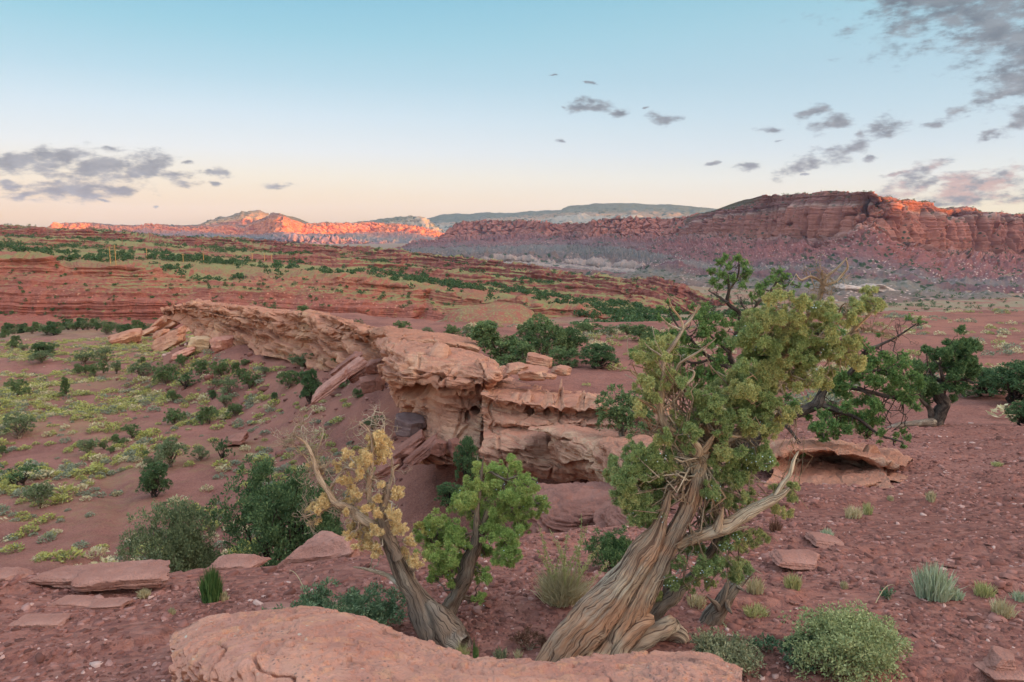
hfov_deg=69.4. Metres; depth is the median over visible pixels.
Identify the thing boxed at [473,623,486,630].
stone
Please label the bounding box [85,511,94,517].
sagebrush
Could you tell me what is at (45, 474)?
grass tuft
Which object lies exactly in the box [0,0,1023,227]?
sky
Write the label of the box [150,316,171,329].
rock slab
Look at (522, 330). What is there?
juniper bush
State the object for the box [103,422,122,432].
rabbitbrush
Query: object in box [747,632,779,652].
saltbush
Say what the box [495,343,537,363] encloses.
juniper bush
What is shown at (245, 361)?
juniper bush
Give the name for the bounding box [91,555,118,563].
grass tuft
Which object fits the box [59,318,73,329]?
juniper tree
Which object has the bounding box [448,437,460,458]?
boulder
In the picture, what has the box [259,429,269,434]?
sagebrush
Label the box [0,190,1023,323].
juniper scrub
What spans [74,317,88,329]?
juniper tree
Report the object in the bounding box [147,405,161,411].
sagebrush
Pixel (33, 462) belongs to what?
sagebrush
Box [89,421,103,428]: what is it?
grass tuft
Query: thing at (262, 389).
rubble
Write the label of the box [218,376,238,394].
juniper bush
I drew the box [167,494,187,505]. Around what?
grass tuft
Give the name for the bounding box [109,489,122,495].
sagebrush
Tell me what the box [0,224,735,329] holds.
hills
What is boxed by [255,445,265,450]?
rabbitbrush
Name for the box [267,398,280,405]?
rabbitbrush
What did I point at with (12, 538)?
sagebrush
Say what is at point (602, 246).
cliffs
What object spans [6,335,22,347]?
juniper bush
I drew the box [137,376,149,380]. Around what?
grass tuft
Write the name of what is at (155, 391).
grass tuft
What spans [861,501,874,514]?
grass tuft
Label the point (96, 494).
sagebrush
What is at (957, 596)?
grass tuft
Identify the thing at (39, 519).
rabbitbrush
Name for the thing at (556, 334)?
juniper bush
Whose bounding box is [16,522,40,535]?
rabbitbrush
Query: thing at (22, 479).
juniper tree
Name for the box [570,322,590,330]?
juniper bush
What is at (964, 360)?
pinyon pine
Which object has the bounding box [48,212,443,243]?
mesa
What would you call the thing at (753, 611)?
grass tuft
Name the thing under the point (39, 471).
sagebrush
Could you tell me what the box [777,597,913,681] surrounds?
saltbush
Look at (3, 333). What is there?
juniper bush
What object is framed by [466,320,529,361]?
juniper bush
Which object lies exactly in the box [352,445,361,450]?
rabbitbrush
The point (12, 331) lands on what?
juniper bush
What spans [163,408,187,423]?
juniper bush
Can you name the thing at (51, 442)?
rabbitbrush
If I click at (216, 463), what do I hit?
rabbitbrush
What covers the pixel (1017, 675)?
rock slab
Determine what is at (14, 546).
rabbitbrush
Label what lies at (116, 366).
juniper bush
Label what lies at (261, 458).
rabbitbrush
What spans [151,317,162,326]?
rock slab
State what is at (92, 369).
juniper bush
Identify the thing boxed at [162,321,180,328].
rock slab
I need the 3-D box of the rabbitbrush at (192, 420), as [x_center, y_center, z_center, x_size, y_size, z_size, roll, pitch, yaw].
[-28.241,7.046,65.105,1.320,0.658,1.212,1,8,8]
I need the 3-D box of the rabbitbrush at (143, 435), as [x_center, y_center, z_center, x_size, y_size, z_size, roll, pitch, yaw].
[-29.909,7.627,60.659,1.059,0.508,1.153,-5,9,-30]
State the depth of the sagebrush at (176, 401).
75.70 m
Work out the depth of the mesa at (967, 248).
2191.30 m
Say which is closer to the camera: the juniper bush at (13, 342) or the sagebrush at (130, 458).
the sagebrush at (130, 458)
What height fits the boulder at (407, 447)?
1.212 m
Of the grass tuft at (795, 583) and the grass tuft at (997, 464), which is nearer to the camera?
the grass tuft at (795, 583)
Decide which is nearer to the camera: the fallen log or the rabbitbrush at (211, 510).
the fallen log
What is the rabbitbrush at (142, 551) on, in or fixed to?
on the ground
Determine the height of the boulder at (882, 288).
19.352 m
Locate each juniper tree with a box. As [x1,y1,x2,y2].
[0,322,15,334]
[0,460,41,485]
[15,323,27,333]
[27,342,58,355]
[43,321,60,334]
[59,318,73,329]
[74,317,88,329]
[93,322,100,329]
[118,323,132,330]
[135,460,173,497]
[169,369,201,388]
[203,454,357,566]
[207,390,217,399]
[210,436,235,460]
[271,392,278,400]
[271,404,471,649]
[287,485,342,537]
[295,368,321,403]
[412,453,551,614]
[434,481,461,508]
[453,435,483,489]
[535,249,902,661]
[552,326,587,356]
[579,343,620,368]
[607,315,621,321]
[631,312,646,316]
[959,367,1007,396]
[983,359,1023,402]
[1004,400,1023,425]
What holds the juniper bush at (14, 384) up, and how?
on the ground
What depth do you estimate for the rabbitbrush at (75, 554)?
32.20 m
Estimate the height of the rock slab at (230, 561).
0.079 m
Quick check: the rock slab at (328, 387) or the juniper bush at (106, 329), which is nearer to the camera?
the rock slab at (328, 387)
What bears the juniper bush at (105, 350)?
on the ground
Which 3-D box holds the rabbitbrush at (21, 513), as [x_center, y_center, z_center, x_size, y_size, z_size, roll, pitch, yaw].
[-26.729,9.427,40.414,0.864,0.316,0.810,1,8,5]
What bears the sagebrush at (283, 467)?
on the ground
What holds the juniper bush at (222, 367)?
on the ground
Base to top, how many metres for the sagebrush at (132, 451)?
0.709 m
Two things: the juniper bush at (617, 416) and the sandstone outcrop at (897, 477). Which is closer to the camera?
the sandstone outcrop at (897, 477)
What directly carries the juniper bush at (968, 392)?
on the ground
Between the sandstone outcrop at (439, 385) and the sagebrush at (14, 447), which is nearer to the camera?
the sandstone outcrop at (439, 385)
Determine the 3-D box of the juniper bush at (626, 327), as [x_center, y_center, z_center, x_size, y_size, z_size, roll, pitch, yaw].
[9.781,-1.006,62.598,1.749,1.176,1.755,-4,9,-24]
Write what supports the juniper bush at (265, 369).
on the ground
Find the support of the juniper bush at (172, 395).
on the ground
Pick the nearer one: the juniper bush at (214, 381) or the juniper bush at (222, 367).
the juniper bush at (214, 381)
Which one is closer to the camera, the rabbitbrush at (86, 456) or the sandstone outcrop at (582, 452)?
the sandstone outcrop at (582, 452)
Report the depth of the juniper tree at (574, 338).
45.10 m
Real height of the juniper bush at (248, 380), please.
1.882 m
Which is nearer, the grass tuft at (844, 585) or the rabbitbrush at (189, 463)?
the grass tuft at (844, 585)
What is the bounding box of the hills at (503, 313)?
[440,302,537,323]
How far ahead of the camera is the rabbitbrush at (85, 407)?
82.13 m
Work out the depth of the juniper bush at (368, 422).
47.08 m
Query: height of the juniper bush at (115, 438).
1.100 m
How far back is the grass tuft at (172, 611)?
4.72 m
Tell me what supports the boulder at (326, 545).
on the ground
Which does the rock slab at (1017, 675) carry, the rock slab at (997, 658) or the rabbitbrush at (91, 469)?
the rock slab at (997, 658)
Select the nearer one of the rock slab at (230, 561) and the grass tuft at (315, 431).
the rock slab at (230, 561)
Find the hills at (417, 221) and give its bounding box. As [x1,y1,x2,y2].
[354,215,445,232]
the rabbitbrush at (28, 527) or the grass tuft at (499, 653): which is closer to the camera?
the grass tuft at (499, 653)
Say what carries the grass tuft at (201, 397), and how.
on the ground
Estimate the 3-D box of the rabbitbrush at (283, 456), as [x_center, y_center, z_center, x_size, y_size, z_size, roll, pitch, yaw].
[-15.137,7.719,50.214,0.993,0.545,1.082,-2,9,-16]
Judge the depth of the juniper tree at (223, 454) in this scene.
50.59 m
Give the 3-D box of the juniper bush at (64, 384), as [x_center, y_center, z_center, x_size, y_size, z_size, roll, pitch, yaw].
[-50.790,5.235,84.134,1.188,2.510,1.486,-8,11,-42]
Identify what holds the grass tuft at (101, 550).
on the ground
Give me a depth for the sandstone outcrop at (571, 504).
16.26 m
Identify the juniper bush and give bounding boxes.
[0,329,9,337]
[0,412,36,438]
[0,445,8,454]
[3,378,30,395]
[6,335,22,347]
[8,327,18,333]
[17,345,29,350]
[21,480,53,507]
[23,321,40,333]
[27,350,53,362]
[38,323,50,334]
[53,325,65,334]
[59,377,70,396]
[65,321,75,329]
[68,320,79,329]
[69,348,95,363]
[72,363,83,372]
[76,437,98,452]
[79,320,95,329]
[79,364,87,373]
[87,364,101,376]
[89,318,97,328]
[93,319,107,327]
[93,346,118,361]
[98,359,108,372]
[98,440,107,448]
[101,324,113,333]
[106,446,114,453]
[107,360,121,373]
[110,323,122,328]
[110,434,128,444]
[116,326,122,332]
[120,423,141,437]
[127,362,157,378]
[130,320,142,327]
[137,356,145,362]
[141,455,158,468]
[151,362,180,383]
[153,436,189,467]
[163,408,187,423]
[165,390,182,400]
[174,354,188,366]
[187,446,209,460]
[190,359,210,374]
[196,406,218,424]
[209,359,230,378]
[210,378,222,386]
[216,393,233,407]
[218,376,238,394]
[225,402,243,416]
[231,362,248,377]
[238,371,260,388]
[241,359,249,365]
[258,366,269,374]
[276,370,300,388]
[288,352,312,366]
[295,305,309,310]
[338,379,349,387]
[352,388,363,397]
[361,415,383,429]
[393,320,412,328]
[422,327,434,331]
[443,324,461,335]
[461,324,472,336]
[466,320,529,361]
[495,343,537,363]
[515,322,537,341]
[519,313,578,354]
[546,345,584,367]
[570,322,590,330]
[576,322,604,333]
[592,383,656,436]
[602,324,617,334]
[617,323,634,334]
[629,323,654,339]
[641,330,665,341]
[947,383,981,397]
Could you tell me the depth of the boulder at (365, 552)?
7.36 m
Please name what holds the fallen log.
on the ground
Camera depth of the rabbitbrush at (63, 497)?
42.33 m
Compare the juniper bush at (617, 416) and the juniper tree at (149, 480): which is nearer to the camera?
the juniper bush at (617, 416)
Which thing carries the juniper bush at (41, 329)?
on the ground
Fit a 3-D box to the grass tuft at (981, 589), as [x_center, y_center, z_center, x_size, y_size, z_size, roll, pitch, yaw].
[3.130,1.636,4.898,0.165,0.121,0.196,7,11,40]
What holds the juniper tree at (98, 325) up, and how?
on the ground
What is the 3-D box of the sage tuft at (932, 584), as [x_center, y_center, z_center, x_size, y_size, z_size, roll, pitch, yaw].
[2.785,1.567,4.845,0.342,0.287,0.348,-4,9,-27]
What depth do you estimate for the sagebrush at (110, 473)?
49.70 m
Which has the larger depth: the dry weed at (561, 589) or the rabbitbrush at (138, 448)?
the rabbitbrush at (138, 448)
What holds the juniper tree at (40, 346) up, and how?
on the ground
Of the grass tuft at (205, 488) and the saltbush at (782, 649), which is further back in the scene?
the grass tuft at (205, 488)
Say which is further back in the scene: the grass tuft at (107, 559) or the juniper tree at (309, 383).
the juniper tree at (309, 383)
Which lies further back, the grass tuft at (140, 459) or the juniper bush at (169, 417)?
the juniper bush at (169, 417)
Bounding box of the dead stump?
[699,573,753,625]
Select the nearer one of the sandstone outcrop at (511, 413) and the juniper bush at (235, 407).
the sandstone outcrop at (511, 413)
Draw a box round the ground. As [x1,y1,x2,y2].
[0,243,1023,681]
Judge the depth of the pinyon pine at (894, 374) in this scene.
10.65 m
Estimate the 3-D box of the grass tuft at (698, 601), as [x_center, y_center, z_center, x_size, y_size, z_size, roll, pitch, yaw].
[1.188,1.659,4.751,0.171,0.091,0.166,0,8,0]
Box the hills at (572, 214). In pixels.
[427,203,715,230]
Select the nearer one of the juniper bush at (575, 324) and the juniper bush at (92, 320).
the juniper bush at (575, 324)
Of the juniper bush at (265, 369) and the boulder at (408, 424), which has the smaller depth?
the boulder at (408, 424)
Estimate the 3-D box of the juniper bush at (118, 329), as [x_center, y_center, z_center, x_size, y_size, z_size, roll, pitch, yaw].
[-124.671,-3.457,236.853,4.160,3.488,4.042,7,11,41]
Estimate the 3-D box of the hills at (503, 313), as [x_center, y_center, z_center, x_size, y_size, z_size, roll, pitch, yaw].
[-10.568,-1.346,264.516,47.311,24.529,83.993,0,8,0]
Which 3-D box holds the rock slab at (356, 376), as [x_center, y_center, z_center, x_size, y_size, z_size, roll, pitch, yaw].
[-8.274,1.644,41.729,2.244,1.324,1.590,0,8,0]
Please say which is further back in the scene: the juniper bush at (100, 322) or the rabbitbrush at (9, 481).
the juniper bush at (100, 322)
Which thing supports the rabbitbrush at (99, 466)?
on the ground
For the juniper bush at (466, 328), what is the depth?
58.34 m
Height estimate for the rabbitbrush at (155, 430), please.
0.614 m
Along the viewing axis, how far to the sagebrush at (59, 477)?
47.75 m
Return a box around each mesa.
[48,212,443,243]
[611,190,1023,302]
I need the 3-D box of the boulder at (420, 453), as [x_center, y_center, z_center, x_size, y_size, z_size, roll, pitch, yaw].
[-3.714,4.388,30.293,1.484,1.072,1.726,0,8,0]
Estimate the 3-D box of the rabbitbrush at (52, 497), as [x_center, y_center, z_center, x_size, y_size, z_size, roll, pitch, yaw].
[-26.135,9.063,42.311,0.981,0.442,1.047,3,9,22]
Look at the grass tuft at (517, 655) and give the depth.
4.06 m
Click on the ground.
(108, 521)
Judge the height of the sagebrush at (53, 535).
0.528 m
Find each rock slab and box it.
[0,567,33,580]
[8,613,70,627]
[26,565,82,587]
[48,595,98,607]
[71,559,169,591]
[89,597,134,609]
[142,326,158,335]
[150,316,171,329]
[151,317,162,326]
[152,329,169,338]
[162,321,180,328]
[171,347,194,360]
[207,553,270,569]
[261,601,293,608]
[309,367,348,406]
[329,351,362,375]
[336,356,367,380]
[349,361,369,382]
[359,373,384,393]
[365,357,383,373]
[769,549,819,570]
[804,531,843,548]
[974,661,1023,681]
[982,645,1015,670]
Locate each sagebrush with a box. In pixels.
[0,308,1021,417]
[0,504,10,515]
[7,446,17,450]
[7,536,18,541]
[8,510,18,516]
[10,487,26,496]
[11,489,23,498]
[21,460,42,467]
[31,469,50,479]
[35,531,56,543]
[55,463,74,470]
[55,472,71,479]
[58,436,71,442]
[71,539,90,548]
[75,461,86,467]
[75,491,87,495]
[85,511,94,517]
[86,486,100,491]
[90,491,106,497]
[100,458,111,463]
[106,404,119,409]
[106,470,117,475]
[108,555,122,560]
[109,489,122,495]
[122,449,141,457]
[126,455,138,462]
[136,437,153,443]
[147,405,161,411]
[173,398,184,402]
[212,472,227,479]
[213,540,227,547]
[227,459,239,465]
[232,418,244,424]
[253,450,273,460]
[254,378,264,383]
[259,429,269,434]
[262,447,273,452]
[265,407,275,412]
[278,462,292,472]
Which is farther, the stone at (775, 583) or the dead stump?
the stone at (775, 583)
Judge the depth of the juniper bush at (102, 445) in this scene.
57.34 m
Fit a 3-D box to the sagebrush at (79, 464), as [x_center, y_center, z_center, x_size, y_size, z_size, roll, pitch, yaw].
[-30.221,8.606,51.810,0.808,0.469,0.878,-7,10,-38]
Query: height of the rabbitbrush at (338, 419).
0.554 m
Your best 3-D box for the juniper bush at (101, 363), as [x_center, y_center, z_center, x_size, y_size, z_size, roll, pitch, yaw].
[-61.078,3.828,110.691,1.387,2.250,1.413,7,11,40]
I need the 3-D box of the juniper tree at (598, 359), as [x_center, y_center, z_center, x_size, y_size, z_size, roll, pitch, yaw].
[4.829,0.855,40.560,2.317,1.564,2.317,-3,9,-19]
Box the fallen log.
[886,418,936,427]
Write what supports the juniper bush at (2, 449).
on the ground
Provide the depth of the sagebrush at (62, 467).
50.40 m
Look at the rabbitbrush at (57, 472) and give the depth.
48.51 m
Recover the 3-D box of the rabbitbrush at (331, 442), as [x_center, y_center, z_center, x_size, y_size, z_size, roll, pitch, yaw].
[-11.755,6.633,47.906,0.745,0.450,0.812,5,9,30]
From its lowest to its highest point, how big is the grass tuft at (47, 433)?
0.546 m
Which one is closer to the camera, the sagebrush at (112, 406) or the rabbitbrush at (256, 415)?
the rabbitbrush at (256, 415)
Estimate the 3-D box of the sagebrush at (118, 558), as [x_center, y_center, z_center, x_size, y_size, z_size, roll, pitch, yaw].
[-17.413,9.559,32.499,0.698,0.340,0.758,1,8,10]
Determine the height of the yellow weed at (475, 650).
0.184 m
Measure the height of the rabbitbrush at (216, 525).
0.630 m
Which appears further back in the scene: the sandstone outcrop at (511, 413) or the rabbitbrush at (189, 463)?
the rabbitbrush at (189, 463)
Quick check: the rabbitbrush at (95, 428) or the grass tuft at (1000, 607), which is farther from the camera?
the rabbitbrush at (95, 428)
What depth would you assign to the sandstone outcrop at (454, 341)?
44.27 m
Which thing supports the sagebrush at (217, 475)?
on the ground
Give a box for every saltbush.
[277,576,408,626]
[689,620,766,679]
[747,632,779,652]
[772,632,816,672]
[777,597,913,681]
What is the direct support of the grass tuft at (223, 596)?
on the ground
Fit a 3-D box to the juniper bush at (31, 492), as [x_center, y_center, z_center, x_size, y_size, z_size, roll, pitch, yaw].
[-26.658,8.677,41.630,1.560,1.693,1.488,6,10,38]
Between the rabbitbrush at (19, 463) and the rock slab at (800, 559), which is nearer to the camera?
the rock slab at (800, 559)
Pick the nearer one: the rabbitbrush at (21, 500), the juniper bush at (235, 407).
the rabbitbrush at (21, 500)
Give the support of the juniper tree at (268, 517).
on the ground
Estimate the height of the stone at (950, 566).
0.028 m
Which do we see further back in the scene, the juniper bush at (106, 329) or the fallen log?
the juniper bush at (106, 329)
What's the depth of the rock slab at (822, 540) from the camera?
6.33 m
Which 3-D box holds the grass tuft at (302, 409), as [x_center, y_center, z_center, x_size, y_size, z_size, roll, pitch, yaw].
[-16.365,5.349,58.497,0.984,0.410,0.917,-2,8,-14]
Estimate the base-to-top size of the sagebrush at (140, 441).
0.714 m
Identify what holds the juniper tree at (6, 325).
on the ground
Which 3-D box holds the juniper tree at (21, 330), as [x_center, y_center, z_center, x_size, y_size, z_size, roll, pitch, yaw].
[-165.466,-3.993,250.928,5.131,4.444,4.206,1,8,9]
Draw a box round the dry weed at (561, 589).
[526,516,608,607]
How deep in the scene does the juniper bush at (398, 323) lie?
66.39 m
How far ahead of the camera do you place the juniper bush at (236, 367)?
76.10 m
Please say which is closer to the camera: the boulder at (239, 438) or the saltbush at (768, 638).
the saltbush at (768, 638)
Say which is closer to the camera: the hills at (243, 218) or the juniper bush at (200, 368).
the juniper bush at (200, 368)
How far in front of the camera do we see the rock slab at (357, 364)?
40.95 m
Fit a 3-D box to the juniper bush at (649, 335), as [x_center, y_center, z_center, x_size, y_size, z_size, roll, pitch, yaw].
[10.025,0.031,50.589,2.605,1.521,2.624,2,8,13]
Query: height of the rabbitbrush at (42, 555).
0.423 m
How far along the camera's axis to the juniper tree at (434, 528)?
4.42 m
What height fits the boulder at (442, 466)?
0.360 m
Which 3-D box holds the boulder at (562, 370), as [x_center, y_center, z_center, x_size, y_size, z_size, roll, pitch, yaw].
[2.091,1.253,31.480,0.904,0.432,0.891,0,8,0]
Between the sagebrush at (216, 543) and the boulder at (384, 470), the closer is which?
the boulder at (384, 470)
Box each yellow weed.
[453,639,470,654]
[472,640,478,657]
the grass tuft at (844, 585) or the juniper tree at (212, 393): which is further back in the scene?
the juniper tree at (212, 393)
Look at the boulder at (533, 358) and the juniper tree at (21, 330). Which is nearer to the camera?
the boulder at (533, 358)
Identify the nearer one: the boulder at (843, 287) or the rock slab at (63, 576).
the rock slab at (63, 576)
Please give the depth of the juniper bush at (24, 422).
62.75 m
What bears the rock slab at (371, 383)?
on the ground
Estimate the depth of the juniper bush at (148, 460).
49.11 m
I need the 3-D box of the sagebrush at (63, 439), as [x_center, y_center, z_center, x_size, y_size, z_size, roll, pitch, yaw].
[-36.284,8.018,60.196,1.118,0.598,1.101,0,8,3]
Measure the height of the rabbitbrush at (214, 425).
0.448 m
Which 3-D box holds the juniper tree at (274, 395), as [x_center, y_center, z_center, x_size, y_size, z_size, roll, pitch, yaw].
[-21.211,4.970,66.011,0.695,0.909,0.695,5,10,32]
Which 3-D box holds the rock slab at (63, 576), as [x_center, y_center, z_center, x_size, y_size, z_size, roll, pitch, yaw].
[-3.158,1.686,5.296,0.520,0.089,0.254,0,8,0]
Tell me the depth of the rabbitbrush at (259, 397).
68.44 m
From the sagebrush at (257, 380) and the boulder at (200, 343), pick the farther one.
the boulder at (200, 343)
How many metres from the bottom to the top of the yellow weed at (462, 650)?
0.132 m
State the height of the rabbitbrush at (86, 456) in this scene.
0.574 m
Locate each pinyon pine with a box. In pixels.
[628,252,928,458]
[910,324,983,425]
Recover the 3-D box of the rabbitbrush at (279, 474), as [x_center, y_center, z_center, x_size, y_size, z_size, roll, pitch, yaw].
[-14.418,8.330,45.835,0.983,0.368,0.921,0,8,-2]
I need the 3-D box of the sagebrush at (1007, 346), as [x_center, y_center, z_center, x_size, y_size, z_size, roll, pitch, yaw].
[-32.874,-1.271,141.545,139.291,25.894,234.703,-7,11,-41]
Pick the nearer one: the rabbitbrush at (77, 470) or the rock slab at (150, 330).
the rabbitbrush at (77, 470)
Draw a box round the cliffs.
[394,213,700,276]
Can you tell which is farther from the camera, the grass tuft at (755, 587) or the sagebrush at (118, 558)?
the sagebrush at (118, 558)
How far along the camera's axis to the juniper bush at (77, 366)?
109.62 m
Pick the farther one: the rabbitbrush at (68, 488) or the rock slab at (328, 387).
the rabbitbrush at (68, 488)
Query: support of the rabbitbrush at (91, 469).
on the ground
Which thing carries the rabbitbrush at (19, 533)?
on the ground
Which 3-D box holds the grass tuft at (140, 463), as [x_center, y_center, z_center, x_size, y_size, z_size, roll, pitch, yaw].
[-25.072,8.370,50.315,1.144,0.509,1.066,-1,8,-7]
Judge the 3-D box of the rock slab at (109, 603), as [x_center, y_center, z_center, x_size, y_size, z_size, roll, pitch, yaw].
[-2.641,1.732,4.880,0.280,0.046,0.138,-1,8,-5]
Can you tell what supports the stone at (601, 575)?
on the ground
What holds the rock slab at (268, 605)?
on the ground
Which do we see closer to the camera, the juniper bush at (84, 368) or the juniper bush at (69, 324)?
the juniper bush at (84, 368)
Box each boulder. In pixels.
[109,328,142,344]
[151,326,186,351]
[169,605,742,681]
[187,336,211,351]
[209,335,233,352]
[222,432,248,445]
[278,531,361,564]
[360,549,370,555]
[373,457,403,478]
[391,429,424,459]
[394,412,426,436]
[403,433,436,464]
[430,439,447,456]
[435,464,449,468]
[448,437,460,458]
[503,362,527,373]
[517,364,549,380]
[526,352,552,367]
[542,372,556,379]
[551,365,571,375]
[833,283,861,291]
[859,283,895,292]
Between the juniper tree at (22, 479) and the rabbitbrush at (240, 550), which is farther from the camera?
the juniper tree at (22, 479)
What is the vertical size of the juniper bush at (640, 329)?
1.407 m
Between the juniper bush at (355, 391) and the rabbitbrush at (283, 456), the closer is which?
the rabbitbrush at (283, 456)
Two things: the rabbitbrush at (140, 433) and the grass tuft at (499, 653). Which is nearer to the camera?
the grass tuft at (499, 653)
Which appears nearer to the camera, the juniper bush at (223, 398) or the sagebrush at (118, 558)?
the sagebrush at (118, 558)
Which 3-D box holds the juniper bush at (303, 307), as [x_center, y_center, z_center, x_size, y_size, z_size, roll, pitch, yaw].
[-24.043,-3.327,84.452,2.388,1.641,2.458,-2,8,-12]
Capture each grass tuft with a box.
[35,469,55,479]
[42,431,52,436]
[49,528,62,533]
[74,484,87,491]
[79,495,91,500]
[84,545,109,560]
[88,453,106,463]
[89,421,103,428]
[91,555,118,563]
[118,456,127,462]
[128,404,141,408]
[131,456,142,462]
[135,461,148,468]
[135,587,150,598]
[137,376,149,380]
[150,389,161,394]
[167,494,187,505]
[168,608,176,614]
[196,395,209,401]
[199,484,213,491]
[215,464,230,471]
[219,591,229,601]
[239,444,250,451]
[263,403,273,409]
[299,406,308,411]
[312,406,325,412]
[313,427,325,434]
[492,645,508,658]
[513,648,523,658]
[685,592,708,608]
[741,602,770,618]
[744,575,765,594]
[767,520,783,531]
[783,569,802,590]
[820,527,834,535]
[839,581,848,588]
[844,504,865,518]
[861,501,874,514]
[886,495,893,500]
[925,491,935,502]
[951,587,965,600]
[973,578,997,597]
[988,594,1023,618]
[990,461,1005,466]
[1008,588,1023,601]
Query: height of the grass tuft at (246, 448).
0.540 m
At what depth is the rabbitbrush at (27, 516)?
39.81 m
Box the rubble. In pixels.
[116,342,587,560]
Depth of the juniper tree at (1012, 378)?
28.45 m
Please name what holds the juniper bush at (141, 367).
on the ground
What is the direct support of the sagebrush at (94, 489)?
on the ground
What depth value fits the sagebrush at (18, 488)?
44.05 m
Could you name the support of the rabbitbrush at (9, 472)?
on the ground
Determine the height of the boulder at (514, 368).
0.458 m
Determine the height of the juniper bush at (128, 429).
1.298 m
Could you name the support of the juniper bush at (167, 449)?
on the ground
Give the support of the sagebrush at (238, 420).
on the ground
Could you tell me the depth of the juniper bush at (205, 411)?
64.41 m
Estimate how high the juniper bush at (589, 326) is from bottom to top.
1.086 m
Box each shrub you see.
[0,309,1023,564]
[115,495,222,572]
[196,561,223,603]
[507,621,547,650]
[581,523,631,571]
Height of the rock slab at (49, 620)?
0.042 m
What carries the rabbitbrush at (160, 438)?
on the ground
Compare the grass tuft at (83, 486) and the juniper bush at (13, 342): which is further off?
the juniper bush at (13, 342)
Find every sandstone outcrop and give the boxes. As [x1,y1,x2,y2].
[160,298,383,370]
[367,325,479,352]
[376,336,511,464]
[479,377,678,481]
[521,481,615,533]
[528,424,724,498]
[593,499,661,527]
[759,438,913,487]
[847,473,908,486]
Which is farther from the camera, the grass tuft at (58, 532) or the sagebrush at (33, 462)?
the sagebrush at (33, 462)
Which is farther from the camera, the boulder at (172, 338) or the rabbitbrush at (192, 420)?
the boulder at (172, 338)
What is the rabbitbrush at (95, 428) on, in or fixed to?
on the ground
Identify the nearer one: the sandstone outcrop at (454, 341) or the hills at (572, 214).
the sandstone outcrop at (454, 341)
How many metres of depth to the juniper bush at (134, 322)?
244.28 m
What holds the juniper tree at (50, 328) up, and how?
on the ground
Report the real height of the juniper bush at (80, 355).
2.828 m
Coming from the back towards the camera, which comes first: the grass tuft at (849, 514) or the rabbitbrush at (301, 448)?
the rabbitbrush at (301, 448)
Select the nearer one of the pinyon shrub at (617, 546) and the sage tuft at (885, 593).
the sage tuft at (885, 593)
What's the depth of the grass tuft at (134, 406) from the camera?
73.41 m
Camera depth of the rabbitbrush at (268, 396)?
68.11 m
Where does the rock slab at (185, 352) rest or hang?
on the ground
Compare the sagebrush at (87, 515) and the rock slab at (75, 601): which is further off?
the sagebrush at (87, 515)
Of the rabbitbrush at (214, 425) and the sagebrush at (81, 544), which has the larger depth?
the rabbitbrush at (214, 425)
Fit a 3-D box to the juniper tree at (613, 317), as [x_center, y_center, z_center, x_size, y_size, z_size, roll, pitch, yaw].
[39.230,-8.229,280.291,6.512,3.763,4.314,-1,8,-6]
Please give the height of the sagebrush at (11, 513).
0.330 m
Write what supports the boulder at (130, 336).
on the ground
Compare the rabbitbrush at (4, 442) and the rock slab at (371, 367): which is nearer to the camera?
the rock slab at (371, 367)
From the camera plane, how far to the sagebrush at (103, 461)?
53.43 m
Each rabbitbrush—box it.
[0,308,1023,434]
[0,437,8,444]
[0,542,24,553]
[1,469,22,479]
[2,483,22,492]
[3,477,18,484]
[9,531,24,539]
[13,461,23,465]
[15,497,28,503]
[15,511,30,516]
[16,444,32,450]
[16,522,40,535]
[19,514,31,521]
[30,517,47,524]
[33,552,51,562]
[39,512,54,520]
[43,440,55,445]
[43,548,68,561]
[44,495,63,504]
[50,470,62,476]
[50,484,78,496]
[51,493,72,503]
[54,546,84,562]
[66,468,85,476]
[78,466,98,474]
[79,452,97,461]
[85,462,106,473]
[86,426,102,432]
[96,543,109,549]
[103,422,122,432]
[109,460,119,465]
[123,443,147,453]
[134,451,149,458]
[134,542,162,559]
[136,430,148,435]
[140,432,153,437]
[144,428,161,433]
[151,434,166,442]
[183,460,194,466]
[184,417,198,424]
[195,505,224,519]
[203,519,219,528]
[210,423,224,429]
[211,459,230,466]
[229,544,256,553]
[251,454,275,461]
[252,413,263,418]
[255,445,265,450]
[256,394,266,400]
[261,394,270,400]
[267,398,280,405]
[272,473,285,478]
[282,452,294,459]
[295,443,315,454]
[324,440,335,447]
[329,416,344,423]
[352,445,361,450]
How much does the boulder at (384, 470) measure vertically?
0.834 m
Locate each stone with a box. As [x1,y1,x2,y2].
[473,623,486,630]
[594,571,604,576]
[753,522,762,526]
[771,581,779,586]
[789,600,798,604]
[944,565,956,567]
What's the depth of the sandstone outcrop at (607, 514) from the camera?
14.23 m
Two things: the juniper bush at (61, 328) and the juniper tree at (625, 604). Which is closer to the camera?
the juniper tree at (625, 604)
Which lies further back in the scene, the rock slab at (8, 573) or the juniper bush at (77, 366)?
the juniper bush at (77, 366)
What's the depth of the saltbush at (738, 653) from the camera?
3.85 m
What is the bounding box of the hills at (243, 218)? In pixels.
[198,210,269,226]
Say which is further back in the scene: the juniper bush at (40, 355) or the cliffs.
the cliffs
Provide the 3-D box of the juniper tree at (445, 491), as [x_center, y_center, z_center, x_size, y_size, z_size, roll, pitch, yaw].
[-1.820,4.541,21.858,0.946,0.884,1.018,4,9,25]
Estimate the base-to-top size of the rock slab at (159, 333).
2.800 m
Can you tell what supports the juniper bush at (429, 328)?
on the ground
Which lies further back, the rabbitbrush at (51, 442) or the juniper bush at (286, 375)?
the juniper bush at (286, 375)
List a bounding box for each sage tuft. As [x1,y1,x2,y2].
[879,586,895,599]
[907,557,971,602]

